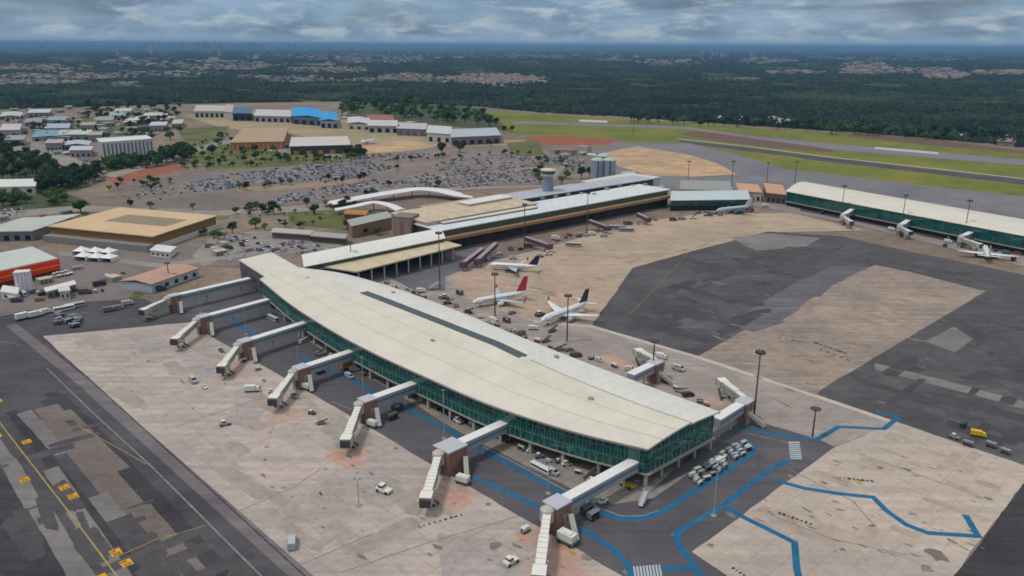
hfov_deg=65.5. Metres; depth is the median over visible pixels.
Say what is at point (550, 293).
tan apron stain
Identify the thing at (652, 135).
airfield grass
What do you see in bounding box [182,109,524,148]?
tan field
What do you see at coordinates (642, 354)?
boarding bridge
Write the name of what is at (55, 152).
shed
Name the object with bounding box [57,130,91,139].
warehouse
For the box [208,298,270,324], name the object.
boarding corridor
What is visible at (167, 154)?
broadleaf tree
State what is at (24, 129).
shed
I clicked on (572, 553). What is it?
yellow stand mark
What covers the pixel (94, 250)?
tent
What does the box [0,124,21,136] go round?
warehouse
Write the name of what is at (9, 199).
broadleaf tree
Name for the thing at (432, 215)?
terminal rear hall
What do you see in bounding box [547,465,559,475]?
van
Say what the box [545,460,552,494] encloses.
light mast
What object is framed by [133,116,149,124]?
warehouse
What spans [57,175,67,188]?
broadleaf tree
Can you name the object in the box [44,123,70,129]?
warehouse
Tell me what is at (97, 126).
shed
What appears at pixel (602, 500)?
tow tractor
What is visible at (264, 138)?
building
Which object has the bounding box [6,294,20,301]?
shed
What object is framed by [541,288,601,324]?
airliner
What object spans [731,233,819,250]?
pale asphalt patch
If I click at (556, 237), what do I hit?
truck
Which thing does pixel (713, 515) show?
light mast
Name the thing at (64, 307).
apron bus
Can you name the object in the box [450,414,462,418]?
belt loader
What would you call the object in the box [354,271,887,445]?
pier side apron
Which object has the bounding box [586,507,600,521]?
baggage cart
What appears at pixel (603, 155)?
storage tank
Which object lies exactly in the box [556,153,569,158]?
shed
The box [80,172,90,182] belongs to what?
broadleaf tree
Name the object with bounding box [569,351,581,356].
truck
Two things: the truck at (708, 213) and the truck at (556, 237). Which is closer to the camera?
the truck at (556, 237)
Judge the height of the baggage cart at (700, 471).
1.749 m
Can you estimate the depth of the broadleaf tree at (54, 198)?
743.78 m
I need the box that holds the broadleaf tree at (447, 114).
[443,112,451,122]
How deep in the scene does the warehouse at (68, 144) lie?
1148.98 m
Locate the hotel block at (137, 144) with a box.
[96,135,153,164]
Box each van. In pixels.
[28,289,39,293]
[112,304,124,309]
[188,374,197,383]
[287,534,296,550]
[344,371,353,378]
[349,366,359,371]
[469,420,480,428]
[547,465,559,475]
[564,347,574,351]
[594,356,602,361]
[624,365,634,370]
[672,363,685,371]
[682,391,694,397]
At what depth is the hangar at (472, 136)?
1230.58 m
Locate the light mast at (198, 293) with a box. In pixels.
[194,272,202,313]
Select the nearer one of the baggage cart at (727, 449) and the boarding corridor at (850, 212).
the baggage cart at (727, 449)
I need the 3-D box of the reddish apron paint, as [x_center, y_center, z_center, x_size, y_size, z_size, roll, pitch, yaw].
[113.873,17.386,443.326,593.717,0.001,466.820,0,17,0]
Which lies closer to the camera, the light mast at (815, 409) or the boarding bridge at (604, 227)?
the light mast at (815, 409)
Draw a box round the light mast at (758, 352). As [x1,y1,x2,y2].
[752,349,765,420]
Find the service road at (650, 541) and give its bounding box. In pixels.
[161,286,833,575]
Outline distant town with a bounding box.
[0,51,1023,84]
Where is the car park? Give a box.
[107,146,564,209]
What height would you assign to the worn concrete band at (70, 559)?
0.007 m
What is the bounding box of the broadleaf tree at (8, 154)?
[4,152,16,165]
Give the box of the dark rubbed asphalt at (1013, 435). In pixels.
[630,246,1023,444]
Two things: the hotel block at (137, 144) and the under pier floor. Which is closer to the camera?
the under pier floor
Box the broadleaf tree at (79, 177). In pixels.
[74,174,83,186]
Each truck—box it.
[11,297,22,302]
[14,311,28,320]
[28,310,43,318]
[34,297,44,300]
[38,308,52,313]
[77,288,91,293]
[92,280,106,286]
[102,306,115,312]
[121,299,133,305]
[156,285,166,290]
[204,243,214,247]
[220,241,230,245]
[244,384,260,392]
[340,361,357,369]
[416,288,425,292]
[488,316,497,322]
[514,329,525,335]
[523,243,532,247]
[528,325,537,329]
[551,235,561,239]
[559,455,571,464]
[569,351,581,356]
[588,231,595,235]
[623,220,632,224]
[655,352,667,359]
[704,211,712,215]
[960,421,966,427]
[970,428,986,437]
[1002,250,1010,253]
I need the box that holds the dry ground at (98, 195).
[0,101,1023,572]
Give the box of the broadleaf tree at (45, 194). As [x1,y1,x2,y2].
[42,191,53,196]
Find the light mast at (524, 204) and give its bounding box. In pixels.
[522,203,526,250]
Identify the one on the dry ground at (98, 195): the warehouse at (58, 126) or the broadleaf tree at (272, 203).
the broadleaf tree at (272, 203)
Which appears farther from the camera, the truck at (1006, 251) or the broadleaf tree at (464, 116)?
the broadleaf tree at (464, 116)
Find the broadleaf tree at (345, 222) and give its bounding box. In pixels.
[342,217,347,230]
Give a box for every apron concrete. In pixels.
[43,322,620,575]
[692,423,1023,575]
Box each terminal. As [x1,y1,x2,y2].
[259,266,719,486]
[413,183,670,247]
[785,182,1023,253]
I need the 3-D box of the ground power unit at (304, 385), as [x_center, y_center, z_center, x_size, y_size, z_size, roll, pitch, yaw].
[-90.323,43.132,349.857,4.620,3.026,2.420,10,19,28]
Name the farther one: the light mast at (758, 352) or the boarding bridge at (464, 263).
the boarding bridge at (464, 263)
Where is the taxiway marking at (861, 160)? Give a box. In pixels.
[682,139,1023,178]
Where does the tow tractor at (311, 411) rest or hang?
on the yellow stand mark
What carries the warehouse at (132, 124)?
on the dry ground at (98, 195)
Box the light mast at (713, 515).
[711,467,721,517]
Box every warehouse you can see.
[0,111,22,119]
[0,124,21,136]
[0,217,72,240]
[5,135,26,146]
[13,146,26,153]
[24,118,42,125]
[27,109,51,116]
[31,129,69,140]
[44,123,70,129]
[45,139,63,150]
[46,116,67,122]
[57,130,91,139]
[64,140,90,149]
[68,146,93,156]
[79,122,96,129]
[87,131,103,141]
[95,116,114,123]
[109,112,126,118]
[113,108,132,114]
[123,118,136,125]
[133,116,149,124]
[142,112,168,120]
[148,122,167,131]
[160,116,174,123]
[171,119,183,127]
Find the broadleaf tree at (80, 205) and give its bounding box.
[71,200,86,213]
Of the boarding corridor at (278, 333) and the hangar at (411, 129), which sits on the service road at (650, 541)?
the boarding corridor at (278, 333)
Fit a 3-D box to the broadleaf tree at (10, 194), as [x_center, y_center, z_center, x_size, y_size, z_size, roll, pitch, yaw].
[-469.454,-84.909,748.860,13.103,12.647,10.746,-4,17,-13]
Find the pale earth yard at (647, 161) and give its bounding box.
[605,146,736,176]
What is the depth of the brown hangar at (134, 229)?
611.55 m
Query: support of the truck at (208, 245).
on the access road at (203, 256)
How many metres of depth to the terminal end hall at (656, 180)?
824.40 m
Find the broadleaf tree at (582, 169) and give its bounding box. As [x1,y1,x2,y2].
[577,166,585,178]
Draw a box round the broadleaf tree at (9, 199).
[5,195,15,205]
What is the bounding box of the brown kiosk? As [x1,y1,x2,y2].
[343,209,368,218]
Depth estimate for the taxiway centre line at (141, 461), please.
288.80 m
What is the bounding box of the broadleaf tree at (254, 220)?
[248,216,260,228]
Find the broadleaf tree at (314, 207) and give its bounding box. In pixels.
[308,204,318,214]
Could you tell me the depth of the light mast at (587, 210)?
634.30 m
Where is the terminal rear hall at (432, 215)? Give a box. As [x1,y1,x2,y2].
[390,198,537,235]
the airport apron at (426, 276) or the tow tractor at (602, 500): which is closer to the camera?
the tow tractor at (602, 500)
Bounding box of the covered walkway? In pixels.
[324,240,461,280]
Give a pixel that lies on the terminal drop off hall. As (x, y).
(485, 200)
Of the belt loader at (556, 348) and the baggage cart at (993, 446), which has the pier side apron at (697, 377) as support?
the belt loader at (556, 348)
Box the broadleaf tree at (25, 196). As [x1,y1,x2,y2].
[20,193,32,203]
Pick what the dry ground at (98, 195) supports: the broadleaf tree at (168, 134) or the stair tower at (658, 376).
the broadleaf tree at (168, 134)
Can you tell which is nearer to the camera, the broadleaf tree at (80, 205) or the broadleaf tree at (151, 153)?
the broadleaf tree at (80, 205)
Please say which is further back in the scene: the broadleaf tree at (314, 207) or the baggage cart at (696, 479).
the broadleaf tree at (314, 207)
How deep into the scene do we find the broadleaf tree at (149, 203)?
729.50 m
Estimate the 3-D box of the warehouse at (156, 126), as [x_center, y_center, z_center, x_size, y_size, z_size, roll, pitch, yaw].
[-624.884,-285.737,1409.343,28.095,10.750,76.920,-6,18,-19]
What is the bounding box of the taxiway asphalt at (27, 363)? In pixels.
[0,299,287,575]
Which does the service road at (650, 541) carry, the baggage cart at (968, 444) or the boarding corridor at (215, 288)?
the boarding corridor at (215, 288)
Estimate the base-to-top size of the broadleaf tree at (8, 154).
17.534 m
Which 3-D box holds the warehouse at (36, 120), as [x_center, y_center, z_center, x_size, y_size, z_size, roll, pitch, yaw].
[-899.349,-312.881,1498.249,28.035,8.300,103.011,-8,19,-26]
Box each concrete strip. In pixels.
[533,320,898,424]
[875,363,1023,408]
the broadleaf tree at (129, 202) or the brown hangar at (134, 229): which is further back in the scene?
the broadleaf tree at (129, 202)
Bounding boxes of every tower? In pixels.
[166,292,182,313]
[195,313,213,336]
[236,337,257,362]
[246,50,250,58]
[291,363,313,391]
[357,394,381,427]
[392,212,419,236]
[433,437,468,476]
[540,167,555,191]
[542,493,579,539]
[646,358,673,385]
[733,396,765,428]
[896,223,910,236]
[957,234,972,248]
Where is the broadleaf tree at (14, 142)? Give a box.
[11,140,18,146]
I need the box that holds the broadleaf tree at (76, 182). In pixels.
[71,179,80,187]
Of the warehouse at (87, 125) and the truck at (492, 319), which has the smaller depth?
the truck at (492, 319)
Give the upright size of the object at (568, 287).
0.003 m
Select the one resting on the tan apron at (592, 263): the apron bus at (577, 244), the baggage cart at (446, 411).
the apron bus at (577, 244)
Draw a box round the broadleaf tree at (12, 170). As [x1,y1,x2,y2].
[7,167,17,178]
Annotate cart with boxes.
[63,318,71,323]
[71,322,79,327]
[386,411,398,420]
[391,402,402,410]
[441,407,448,415]
[456,289,463,294]
[458,417,466,424]
[503,316,510,322]
[505,437,512,443]
[517,444,525,450]
[580,502,593,515]
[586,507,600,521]
[688,470,695,478]
[693,465,700,472]
[693,476,699,483]
[697,468,704,475]
[697,479,702,485]
[702,474,710,481]
[704,464,711,470]
[708,460,716,467]
[709,471,716,476]
[714,456,725,464]
[721,462,726,468]
[724,446,731,452]
[730,451,738,457]
[740,439,746,446]
[744,445,752,451]
[963,439,973,447]
[986,440,996,448]
[1000,447,1012,454]
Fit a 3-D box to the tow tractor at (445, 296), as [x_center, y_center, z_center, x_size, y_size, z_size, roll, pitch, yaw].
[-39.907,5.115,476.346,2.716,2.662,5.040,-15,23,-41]
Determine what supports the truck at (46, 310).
on the taxiway asphalt at (27, 363)
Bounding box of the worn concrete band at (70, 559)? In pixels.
[0,410,131,575]
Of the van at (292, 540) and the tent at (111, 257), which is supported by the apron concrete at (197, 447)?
the van at (292, 540)
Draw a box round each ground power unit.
[301,382,308,390]
[366,418,377,428]
[455,472,470,485]
[520,524,530,533]
[556,527,578,547]
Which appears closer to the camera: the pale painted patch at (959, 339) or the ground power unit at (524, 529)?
the ground power unit at (524, 529)
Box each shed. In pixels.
[0,214,9,220]
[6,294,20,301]
[14,119,22,123]
[21,114,29,117]
[21,127,27,132]
[35,276,53,284]
[44,213,80,218]
[44,280,76,298]
[52,150,62,154]
[58,286,70,299]
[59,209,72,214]
[60,151,69,154]
[64,105,72,109]
[71,265,82,270]
[95,124,105,128]
[98,127,113,133]
[101,122,114,126]
[105,274,121,282]
[111,131,123,136]
[120,264,198,292]
[211,248,227,256]
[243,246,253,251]
[342,112,350,116]
[550,149,560,153]
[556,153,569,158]
[560,149,576,154]
[577,145,590,151]
[578,152,586,155]
[586,153,596,157]
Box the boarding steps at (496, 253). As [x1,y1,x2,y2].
[492,251,500,257]
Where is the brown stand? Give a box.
[699,265,984,394]
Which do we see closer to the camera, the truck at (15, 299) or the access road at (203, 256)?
the truck at (15, 299)
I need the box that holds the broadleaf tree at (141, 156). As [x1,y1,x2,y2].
[135,154,143,166]
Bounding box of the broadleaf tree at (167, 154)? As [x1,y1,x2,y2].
[164,151,172,161]
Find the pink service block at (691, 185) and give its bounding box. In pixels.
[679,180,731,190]
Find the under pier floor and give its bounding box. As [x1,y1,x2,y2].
[286,317,717,503]
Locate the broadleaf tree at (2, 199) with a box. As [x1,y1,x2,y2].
[0,197,6,205]
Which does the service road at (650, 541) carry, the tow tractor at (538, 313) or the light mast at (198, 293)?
the light mast at (198, 293)
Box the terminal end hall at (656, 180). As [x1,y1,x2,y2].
[581,173,660,185]
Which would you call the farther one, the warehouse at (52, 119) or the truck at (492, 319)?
the warehouse at (52, 119)
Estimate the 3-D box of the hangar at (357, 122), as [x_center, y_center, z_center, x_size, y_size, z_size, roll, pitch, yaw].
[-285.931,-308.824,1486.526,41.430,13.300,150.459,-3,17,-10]
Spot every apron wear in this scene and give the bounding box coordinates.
[74,334,487,567]
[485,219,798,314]
[752,430,1001,559]
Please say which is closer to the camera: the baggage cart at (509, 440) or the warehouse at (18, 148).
the baggage cart at (509, 440)
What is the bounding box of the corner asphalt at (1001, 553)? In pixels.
[954,484,1023,575]
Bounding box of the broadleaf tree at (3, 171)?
[0,167,7,178]
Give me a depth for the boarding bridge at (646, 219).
677.21 m
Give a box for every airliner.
[361,134,381,144]
[472,276,529,306]
[489,256,539,271]
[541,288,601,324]
[716,197,755,213]
[958,245,1018,258]
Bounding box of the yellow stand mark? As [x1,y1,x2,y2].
[248,414,862,555]
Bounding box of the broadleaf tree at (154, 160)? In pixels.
[151,158,161,166]
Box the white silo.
[12,269,33,293]
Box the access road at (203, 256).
[0,132,568,267]
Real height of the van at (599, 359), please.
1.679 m
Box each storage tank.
[590,157,603,178]
[597,153,609,158]
[603,157,615,176]
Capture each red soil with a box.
[104,163,186,182]
[525,136,623,144]
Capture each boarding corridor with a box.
[180,277,251,302]
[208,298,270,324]
[250,321,306,349]
[305,349,352,376]
[372,381,419,407]
[458,420,510,453]
[561,459,638,509]
[627,363,655,383]
[713,402,744,437]
[843,208,853,217]
[901,219,910,227]
[963,231,973,238]
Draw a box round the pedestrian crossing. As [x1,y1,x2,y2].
[633,442,801,575]
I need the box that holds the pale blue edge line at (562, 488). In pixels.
[484,447,672,534]
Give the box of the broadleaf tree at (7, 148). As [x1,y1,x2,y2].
[2,146,15,153]
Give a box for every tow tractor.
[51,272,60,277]
[219,419,230,426]
[308,409,315,414]
[375,482,392,494]
[442,294,449,299]
[453,416,463,423]
[502,555,518,567]
[534,310,544,316]
[534,452,544,458]
[561,460,571,466]
[598,497,608,504]
[949,433,960,439]
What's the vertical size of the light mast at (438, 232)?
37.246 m
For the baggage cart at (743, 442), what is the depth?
302.23 m
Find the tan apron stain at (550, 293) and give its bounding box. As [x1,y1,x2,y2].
[470,222,794,318]
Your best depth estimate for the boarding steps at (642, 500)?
263.15 m
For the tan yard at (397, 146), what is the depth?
1193.51 m
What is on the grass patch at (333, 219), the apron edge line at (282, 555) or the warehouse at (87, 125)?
the warehouse at (87, 125)
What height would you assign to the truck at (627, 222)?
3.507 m
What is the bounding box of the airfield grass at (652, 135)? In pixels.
[485,110,1023,195]
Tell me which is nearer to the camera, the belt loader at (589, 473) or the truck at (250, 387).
the belt loader at (589, 473)
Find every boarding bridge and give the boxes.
[138,296,171,319]
[170,317,200,347]
[216,342,242,374]
[267,368,297,406]
[339,400,364,447]
[419,449,444,507]
[459,247,484,269]
[474,242,497,266]
[525,236,552,251]
[531,505,554,575]
[588,219,611,232]
[633,348,664,369]
[636,213,650,223]
[715,377,754,409]
[839,214,853,227]
[896,225,912,238]
[957,236,983,250]
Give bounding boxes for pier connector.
[670,190,749,210]
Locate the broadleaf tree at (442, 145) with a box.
[437,142,446,152]
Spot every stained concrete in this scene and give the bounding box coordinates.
[731,269,969,369]
[810,344,857,380]
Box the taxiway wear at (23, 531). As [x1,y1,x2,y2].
[0,376,254,575]
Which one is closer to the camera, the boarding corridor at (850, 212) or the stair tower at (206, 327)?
the stair tower at (206, 327)
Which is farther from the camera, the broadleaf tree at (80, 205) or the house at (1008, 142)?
the house at (1008, 142)
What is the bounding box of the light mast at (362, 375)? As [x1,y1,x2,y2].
[359,357,363,395]
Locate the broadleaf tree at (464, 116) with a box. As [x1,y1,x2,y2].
[460,114,467,122]
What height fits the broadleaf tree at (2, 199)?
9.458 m
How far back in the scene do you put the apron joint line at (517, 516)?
255.61 m
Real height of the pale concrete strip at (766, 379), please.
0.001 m
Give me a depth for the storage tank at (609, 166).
883.43 m
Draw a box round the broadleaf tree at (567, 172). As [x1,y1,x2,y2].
[563,170,570,178]
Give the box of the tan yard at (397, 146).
[353,140,436,153]
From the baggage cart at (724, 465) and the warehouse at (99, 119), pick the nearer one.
the baggage cart at (724, 465)
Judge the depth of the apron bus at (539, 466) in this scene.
283.26 m
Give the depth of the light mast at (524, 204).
582.84 m
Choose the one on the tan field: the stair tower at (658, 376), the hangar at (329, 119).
the hangar at (329, 119)
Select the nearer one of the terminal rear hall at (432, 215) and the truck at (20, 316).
the truck at (20, 316)
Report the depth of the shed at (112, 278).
507.03 m
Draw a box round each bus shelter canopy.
[271,228,313,240]
[310,231,347,244]
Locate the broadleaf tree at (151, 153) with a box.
[145,151,154,156]
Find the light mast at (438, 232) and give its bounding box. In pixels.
[435,231,441,290]
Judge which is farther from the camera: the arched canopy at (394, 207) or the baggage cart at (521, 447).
the arched canopy at (394, 207)
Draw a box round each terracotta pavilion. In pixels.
[736,183,761,201]
[763,183,785,203]
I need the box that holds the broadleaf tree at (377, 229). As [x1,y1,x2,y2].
[372,226,381,234]
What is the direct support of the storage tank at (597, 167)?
on the dry ground at (98, 195)
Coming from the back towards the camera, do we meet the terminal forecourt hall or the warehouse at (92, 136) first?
the warehouse at (92, 136)
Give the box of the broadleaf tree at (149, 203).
[146,201,154,208]
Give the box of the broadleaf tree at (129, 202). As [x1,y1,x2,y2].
[126,199,133,205]
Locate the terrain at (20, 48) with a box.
[0,44,1023,137]
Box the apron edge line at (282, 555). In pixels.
[40,336,305,575]
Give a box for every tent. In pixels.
[72,246,89,254]
[74,251,91,260]
[86,247,103,253]
[87,252,103,261]
[100,247,117,254]
[100,253,118,261]
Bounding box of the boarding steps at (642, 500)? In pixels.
[638,489,648,506]
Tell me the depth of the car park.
892.97 m
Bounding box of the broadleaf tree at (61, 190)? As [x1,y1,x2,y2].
[57,188,65,193]
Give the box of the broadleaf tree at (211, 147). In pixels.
[206,144,217,154]
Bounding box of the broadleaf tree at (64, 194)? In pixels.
[58,192,68,198]
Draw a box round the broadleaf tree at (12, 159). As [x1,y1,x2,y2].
[7,157,14,165]
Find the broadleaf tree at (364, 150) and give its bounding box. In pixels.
[360,148,367,154]
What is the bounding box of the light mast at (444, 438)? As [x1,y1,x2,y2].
[440,389,446,440]
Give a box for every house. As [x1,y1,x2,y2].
[0,179,36,193]
[996,135,1015,145]
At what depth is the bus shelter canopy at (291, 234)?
620.04 m
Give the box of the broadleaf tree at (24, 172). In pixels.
[19,169,28,178]
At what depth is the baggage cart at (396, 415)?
321.99 m
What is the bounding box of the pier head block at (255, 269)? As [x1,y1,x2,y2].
[239,252,296,295]
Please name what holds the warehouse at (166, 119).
on the dry ground at (98, 195)
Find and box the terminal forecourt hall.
[503,175,654,201]
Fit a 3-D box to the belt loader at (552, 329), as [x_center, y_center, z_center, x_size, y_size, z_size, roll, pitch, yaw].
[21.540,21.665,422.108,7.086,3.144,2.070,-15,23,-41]
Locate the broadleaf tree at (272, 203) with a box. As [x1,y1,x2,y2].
[267,200,278,214]
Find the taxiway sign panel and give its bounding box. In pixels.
[0,399,133,575]
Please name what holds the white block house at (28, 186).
on the dry ground at (98, 195)
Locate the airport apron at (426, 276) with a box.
[376,246,508,290]
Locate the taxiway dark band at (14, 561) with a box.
[0,391,231,575]
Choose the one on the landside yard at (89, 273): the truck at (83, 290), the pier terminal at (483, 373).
the truck at (83, 290)
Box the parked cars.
[79,151,590,196]
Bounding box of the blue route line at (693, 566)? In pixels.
[227,317,981,575]
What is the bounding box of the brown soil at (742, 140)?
[678,130,1023,153]
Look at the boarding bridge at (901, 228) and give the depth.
632.53 m
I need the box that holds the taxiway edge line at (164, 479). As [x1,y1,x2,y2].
[47,368,261,575]
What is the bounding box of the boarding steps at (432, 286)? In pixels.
[429,281,440,289]
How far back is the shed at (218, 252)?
571.43 m
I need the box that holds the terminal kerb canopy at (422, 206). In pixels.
[418,184,570,207]
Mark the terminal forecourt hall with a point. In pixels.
(561, 191)
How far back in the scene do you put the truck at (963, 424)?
317.24 m
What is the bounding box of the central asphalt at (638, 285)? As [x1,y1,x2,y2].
[592,232,1023,464]
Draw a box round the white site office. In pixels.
[149,244,176,257]
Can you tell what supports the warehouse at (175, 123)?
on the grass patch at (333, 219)
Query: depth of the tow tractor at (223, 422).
315.83 m
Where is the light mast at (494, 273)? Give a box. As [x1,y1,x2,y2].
[491,272,498,315]
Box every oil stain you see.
[128,354,565,568]
[393,274,992,574]
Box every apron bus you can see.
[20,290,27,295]
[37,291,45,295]
[52,304,74,311]
[63,300,84,306]
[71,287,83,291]
[267,314,278,321]
[298,335,311,343]
[530,459,550,474]
[565,242,581,246]
[609,225,625,228]
[619,227,633,231]
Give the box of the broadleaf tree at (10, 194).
[5,192,20,204]
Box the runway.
[512,121,1023,164]
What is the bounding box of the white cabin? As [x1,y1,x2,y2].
[0,285,19,298]
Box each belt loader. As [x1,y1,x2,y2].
[291,392,297,398]
[314,347,327,355]
[315,418,327,424]
[442,298,453,304]
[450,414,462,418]
[541,335,551,342]
[547,324,557,332]
[553,343,566,350]
[583,465,596,478]
[620,479,639,489]
[673,387,687,393]
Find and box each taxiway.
[588,142,1023,218]
[678,140,1023,184]
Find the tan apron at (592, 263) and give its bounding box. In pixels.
[445,212,862,322]
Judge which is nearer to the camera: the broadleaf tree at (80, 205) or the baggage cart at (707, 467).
the baggage cart at (707, 467)
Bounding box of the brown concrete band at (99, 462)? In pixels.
[34,404,205,575]
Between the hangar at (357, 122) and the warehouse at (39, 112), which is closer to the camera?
the hangar at (357, 122)
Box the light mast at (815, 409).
[810,406,820,437]
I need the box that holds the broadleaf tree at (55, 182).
[52,179,59,187]
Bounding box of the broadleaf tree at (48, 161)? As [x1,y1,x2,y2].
[42,160,53,163]
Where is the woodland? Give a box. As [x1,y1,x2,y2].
[0,51,1023,146]
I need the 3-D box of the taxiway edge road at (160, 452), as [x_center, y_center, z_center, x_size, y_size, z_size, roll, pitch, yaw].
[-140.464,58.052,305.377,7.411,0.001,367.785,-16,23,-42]
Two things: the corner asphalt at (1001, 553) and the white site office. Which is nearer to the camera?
the corner asphalt at (1001, 553)
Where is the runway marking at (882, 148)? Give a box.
[579,120,937,153]
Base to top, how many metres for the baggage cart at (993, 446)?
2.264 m
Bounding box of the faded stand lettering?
[341,337,873,575]
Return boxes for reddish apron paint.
[161,246,975,575]
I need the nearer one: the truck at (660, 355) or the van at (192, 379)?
the van at (192, 379)
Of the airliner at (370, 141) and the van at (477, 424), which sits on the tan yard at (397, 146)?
the airliner at (370, 141)
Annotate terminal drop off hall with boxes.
[457,194,512,205]
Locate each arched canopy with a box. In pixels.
[322,187,472,205]
[335,201,405,213]
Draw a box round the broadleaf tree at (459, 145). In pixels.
[455,141,464,152]
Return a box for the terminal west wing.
[347,211,391,237]
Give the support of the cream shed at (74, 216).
on the dry ground at (98, 195)
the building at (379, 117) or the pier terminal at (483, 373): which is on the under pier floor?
the pier terminal at (483, 373)
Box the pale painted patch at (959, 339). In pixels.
[926,327,972,351]
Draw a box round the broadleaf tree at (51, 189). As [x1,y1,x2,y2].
[47,187,56,191]
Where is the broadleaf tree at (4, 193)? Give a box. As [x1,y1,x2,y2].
[0,189,6,196]
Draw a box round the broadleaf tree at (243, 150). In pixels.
[239,148,247,154]
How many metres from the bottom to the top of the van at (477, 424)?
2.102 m
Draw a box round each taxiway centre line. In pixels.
[0,341,204,556]
[0,423,117,575]
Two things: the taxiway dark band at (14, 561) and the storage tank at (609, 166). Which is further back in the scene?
the storage tank at (609, 166)
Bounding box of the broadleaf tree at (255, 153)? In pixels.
[251,151,259,158]
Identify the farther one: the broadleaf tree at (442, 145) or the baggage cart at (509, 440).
the broadleaf tree at (442, 145)
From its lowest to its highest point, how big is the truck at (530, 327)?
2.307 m
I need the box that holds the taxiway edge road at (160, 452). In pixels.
[5,323,312,575]
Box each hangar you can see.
[43,207,218,251]
[194,105,224,116]
[224,104,233,118]
[232,107,251,120]
[253,109,290,122]
[292,107,322,125]
[319,111,338,127]
[347,116,369,129]
[367,120,398,132]
[396,122,426,135]
[426,125,451,142]
[450,127,500,145]
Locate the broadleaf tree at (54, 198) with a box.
[48,195,57,204]
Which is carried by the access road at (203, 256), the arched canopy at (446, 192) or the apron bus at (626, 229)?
the arched canopy at (446, 192)
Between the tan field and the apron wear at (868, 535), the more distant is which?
the tan field
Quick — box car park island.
[235,164,538,191]
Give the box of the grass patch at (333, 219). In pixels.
[14,117,562,312]
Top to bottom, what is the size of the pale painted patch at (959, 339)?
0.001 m
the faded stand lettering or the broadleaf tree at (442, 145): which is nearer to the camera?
the faded stand lettering
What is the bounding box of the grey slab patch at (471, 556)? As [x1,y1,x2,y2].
[135,336,500,575]
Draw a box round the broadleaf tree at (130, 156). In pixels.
[123,154,134,165]
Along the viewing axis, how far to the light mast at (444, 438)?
303.13 m
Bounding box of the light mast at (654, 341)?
[650,339,658,360]
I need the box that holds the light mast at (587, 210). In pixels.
[585,192,590,234]
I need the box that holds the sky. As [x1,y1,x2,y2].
[0,0,1023,48]
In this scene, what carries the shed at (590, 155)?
on the dry ground at (98, 195)
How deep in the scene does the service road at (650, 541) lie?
284.61 m
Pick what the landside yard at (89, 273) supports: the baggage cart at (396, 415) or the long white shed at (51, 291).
the long white shed at (51, 291)
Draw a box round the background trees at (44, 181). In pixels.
[0,94,1023,237]
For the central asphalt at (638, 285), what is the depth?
453.45 m
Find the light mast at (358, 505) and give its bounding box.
[354,478,361,506]
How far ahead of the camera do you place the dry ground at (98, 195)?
720.71 m
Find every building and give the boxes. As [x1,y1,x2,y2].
[0,246,60,287]
[229,128,288,149]
[289,136,350,154]
[301,229,445,275]
[367,114,393,119]
[767,116,789,122]
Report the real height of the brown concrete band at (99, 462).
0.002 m
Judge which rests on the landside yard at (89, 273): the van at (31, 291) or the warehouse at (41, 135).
the van at (31, 291)
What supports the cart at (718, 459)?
on the service road at (650, 541)
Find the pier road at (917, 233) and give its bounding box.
[800,208,1023,255]
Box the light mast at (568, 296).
[564,294,571,342]
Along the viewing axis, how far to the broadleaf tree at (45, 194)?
757.12 m
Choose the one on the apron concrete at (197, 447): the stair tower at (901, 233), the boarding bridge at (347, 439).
the boarding bridge at (347, 439)
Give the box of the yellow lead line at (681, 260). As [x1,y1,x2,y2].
[629,260,1013,376]
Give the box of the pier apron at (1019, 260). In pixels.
[751,193,1023,266]
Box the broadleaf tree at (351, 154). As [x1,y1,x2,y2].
[347,152,355,156]
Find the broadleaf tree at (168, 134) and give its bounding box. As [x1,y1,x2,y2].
[165,131,173,139]
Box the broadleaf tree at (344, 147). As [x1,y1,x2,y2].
[341,146,350,156]
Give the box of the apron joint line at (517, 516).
[87,344,986,572]
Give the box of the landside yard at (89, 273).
[0,243,256,313]
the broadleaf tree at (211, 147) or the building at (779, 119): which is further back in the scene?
the building at (779, 119)
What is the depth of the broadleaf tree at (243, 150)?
1083.11 m
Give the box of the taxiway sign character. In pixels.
[0,401,130,575]
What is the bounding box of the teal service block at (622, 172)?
[621,171,634,173]
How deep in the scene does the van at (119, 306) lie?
453.46 m

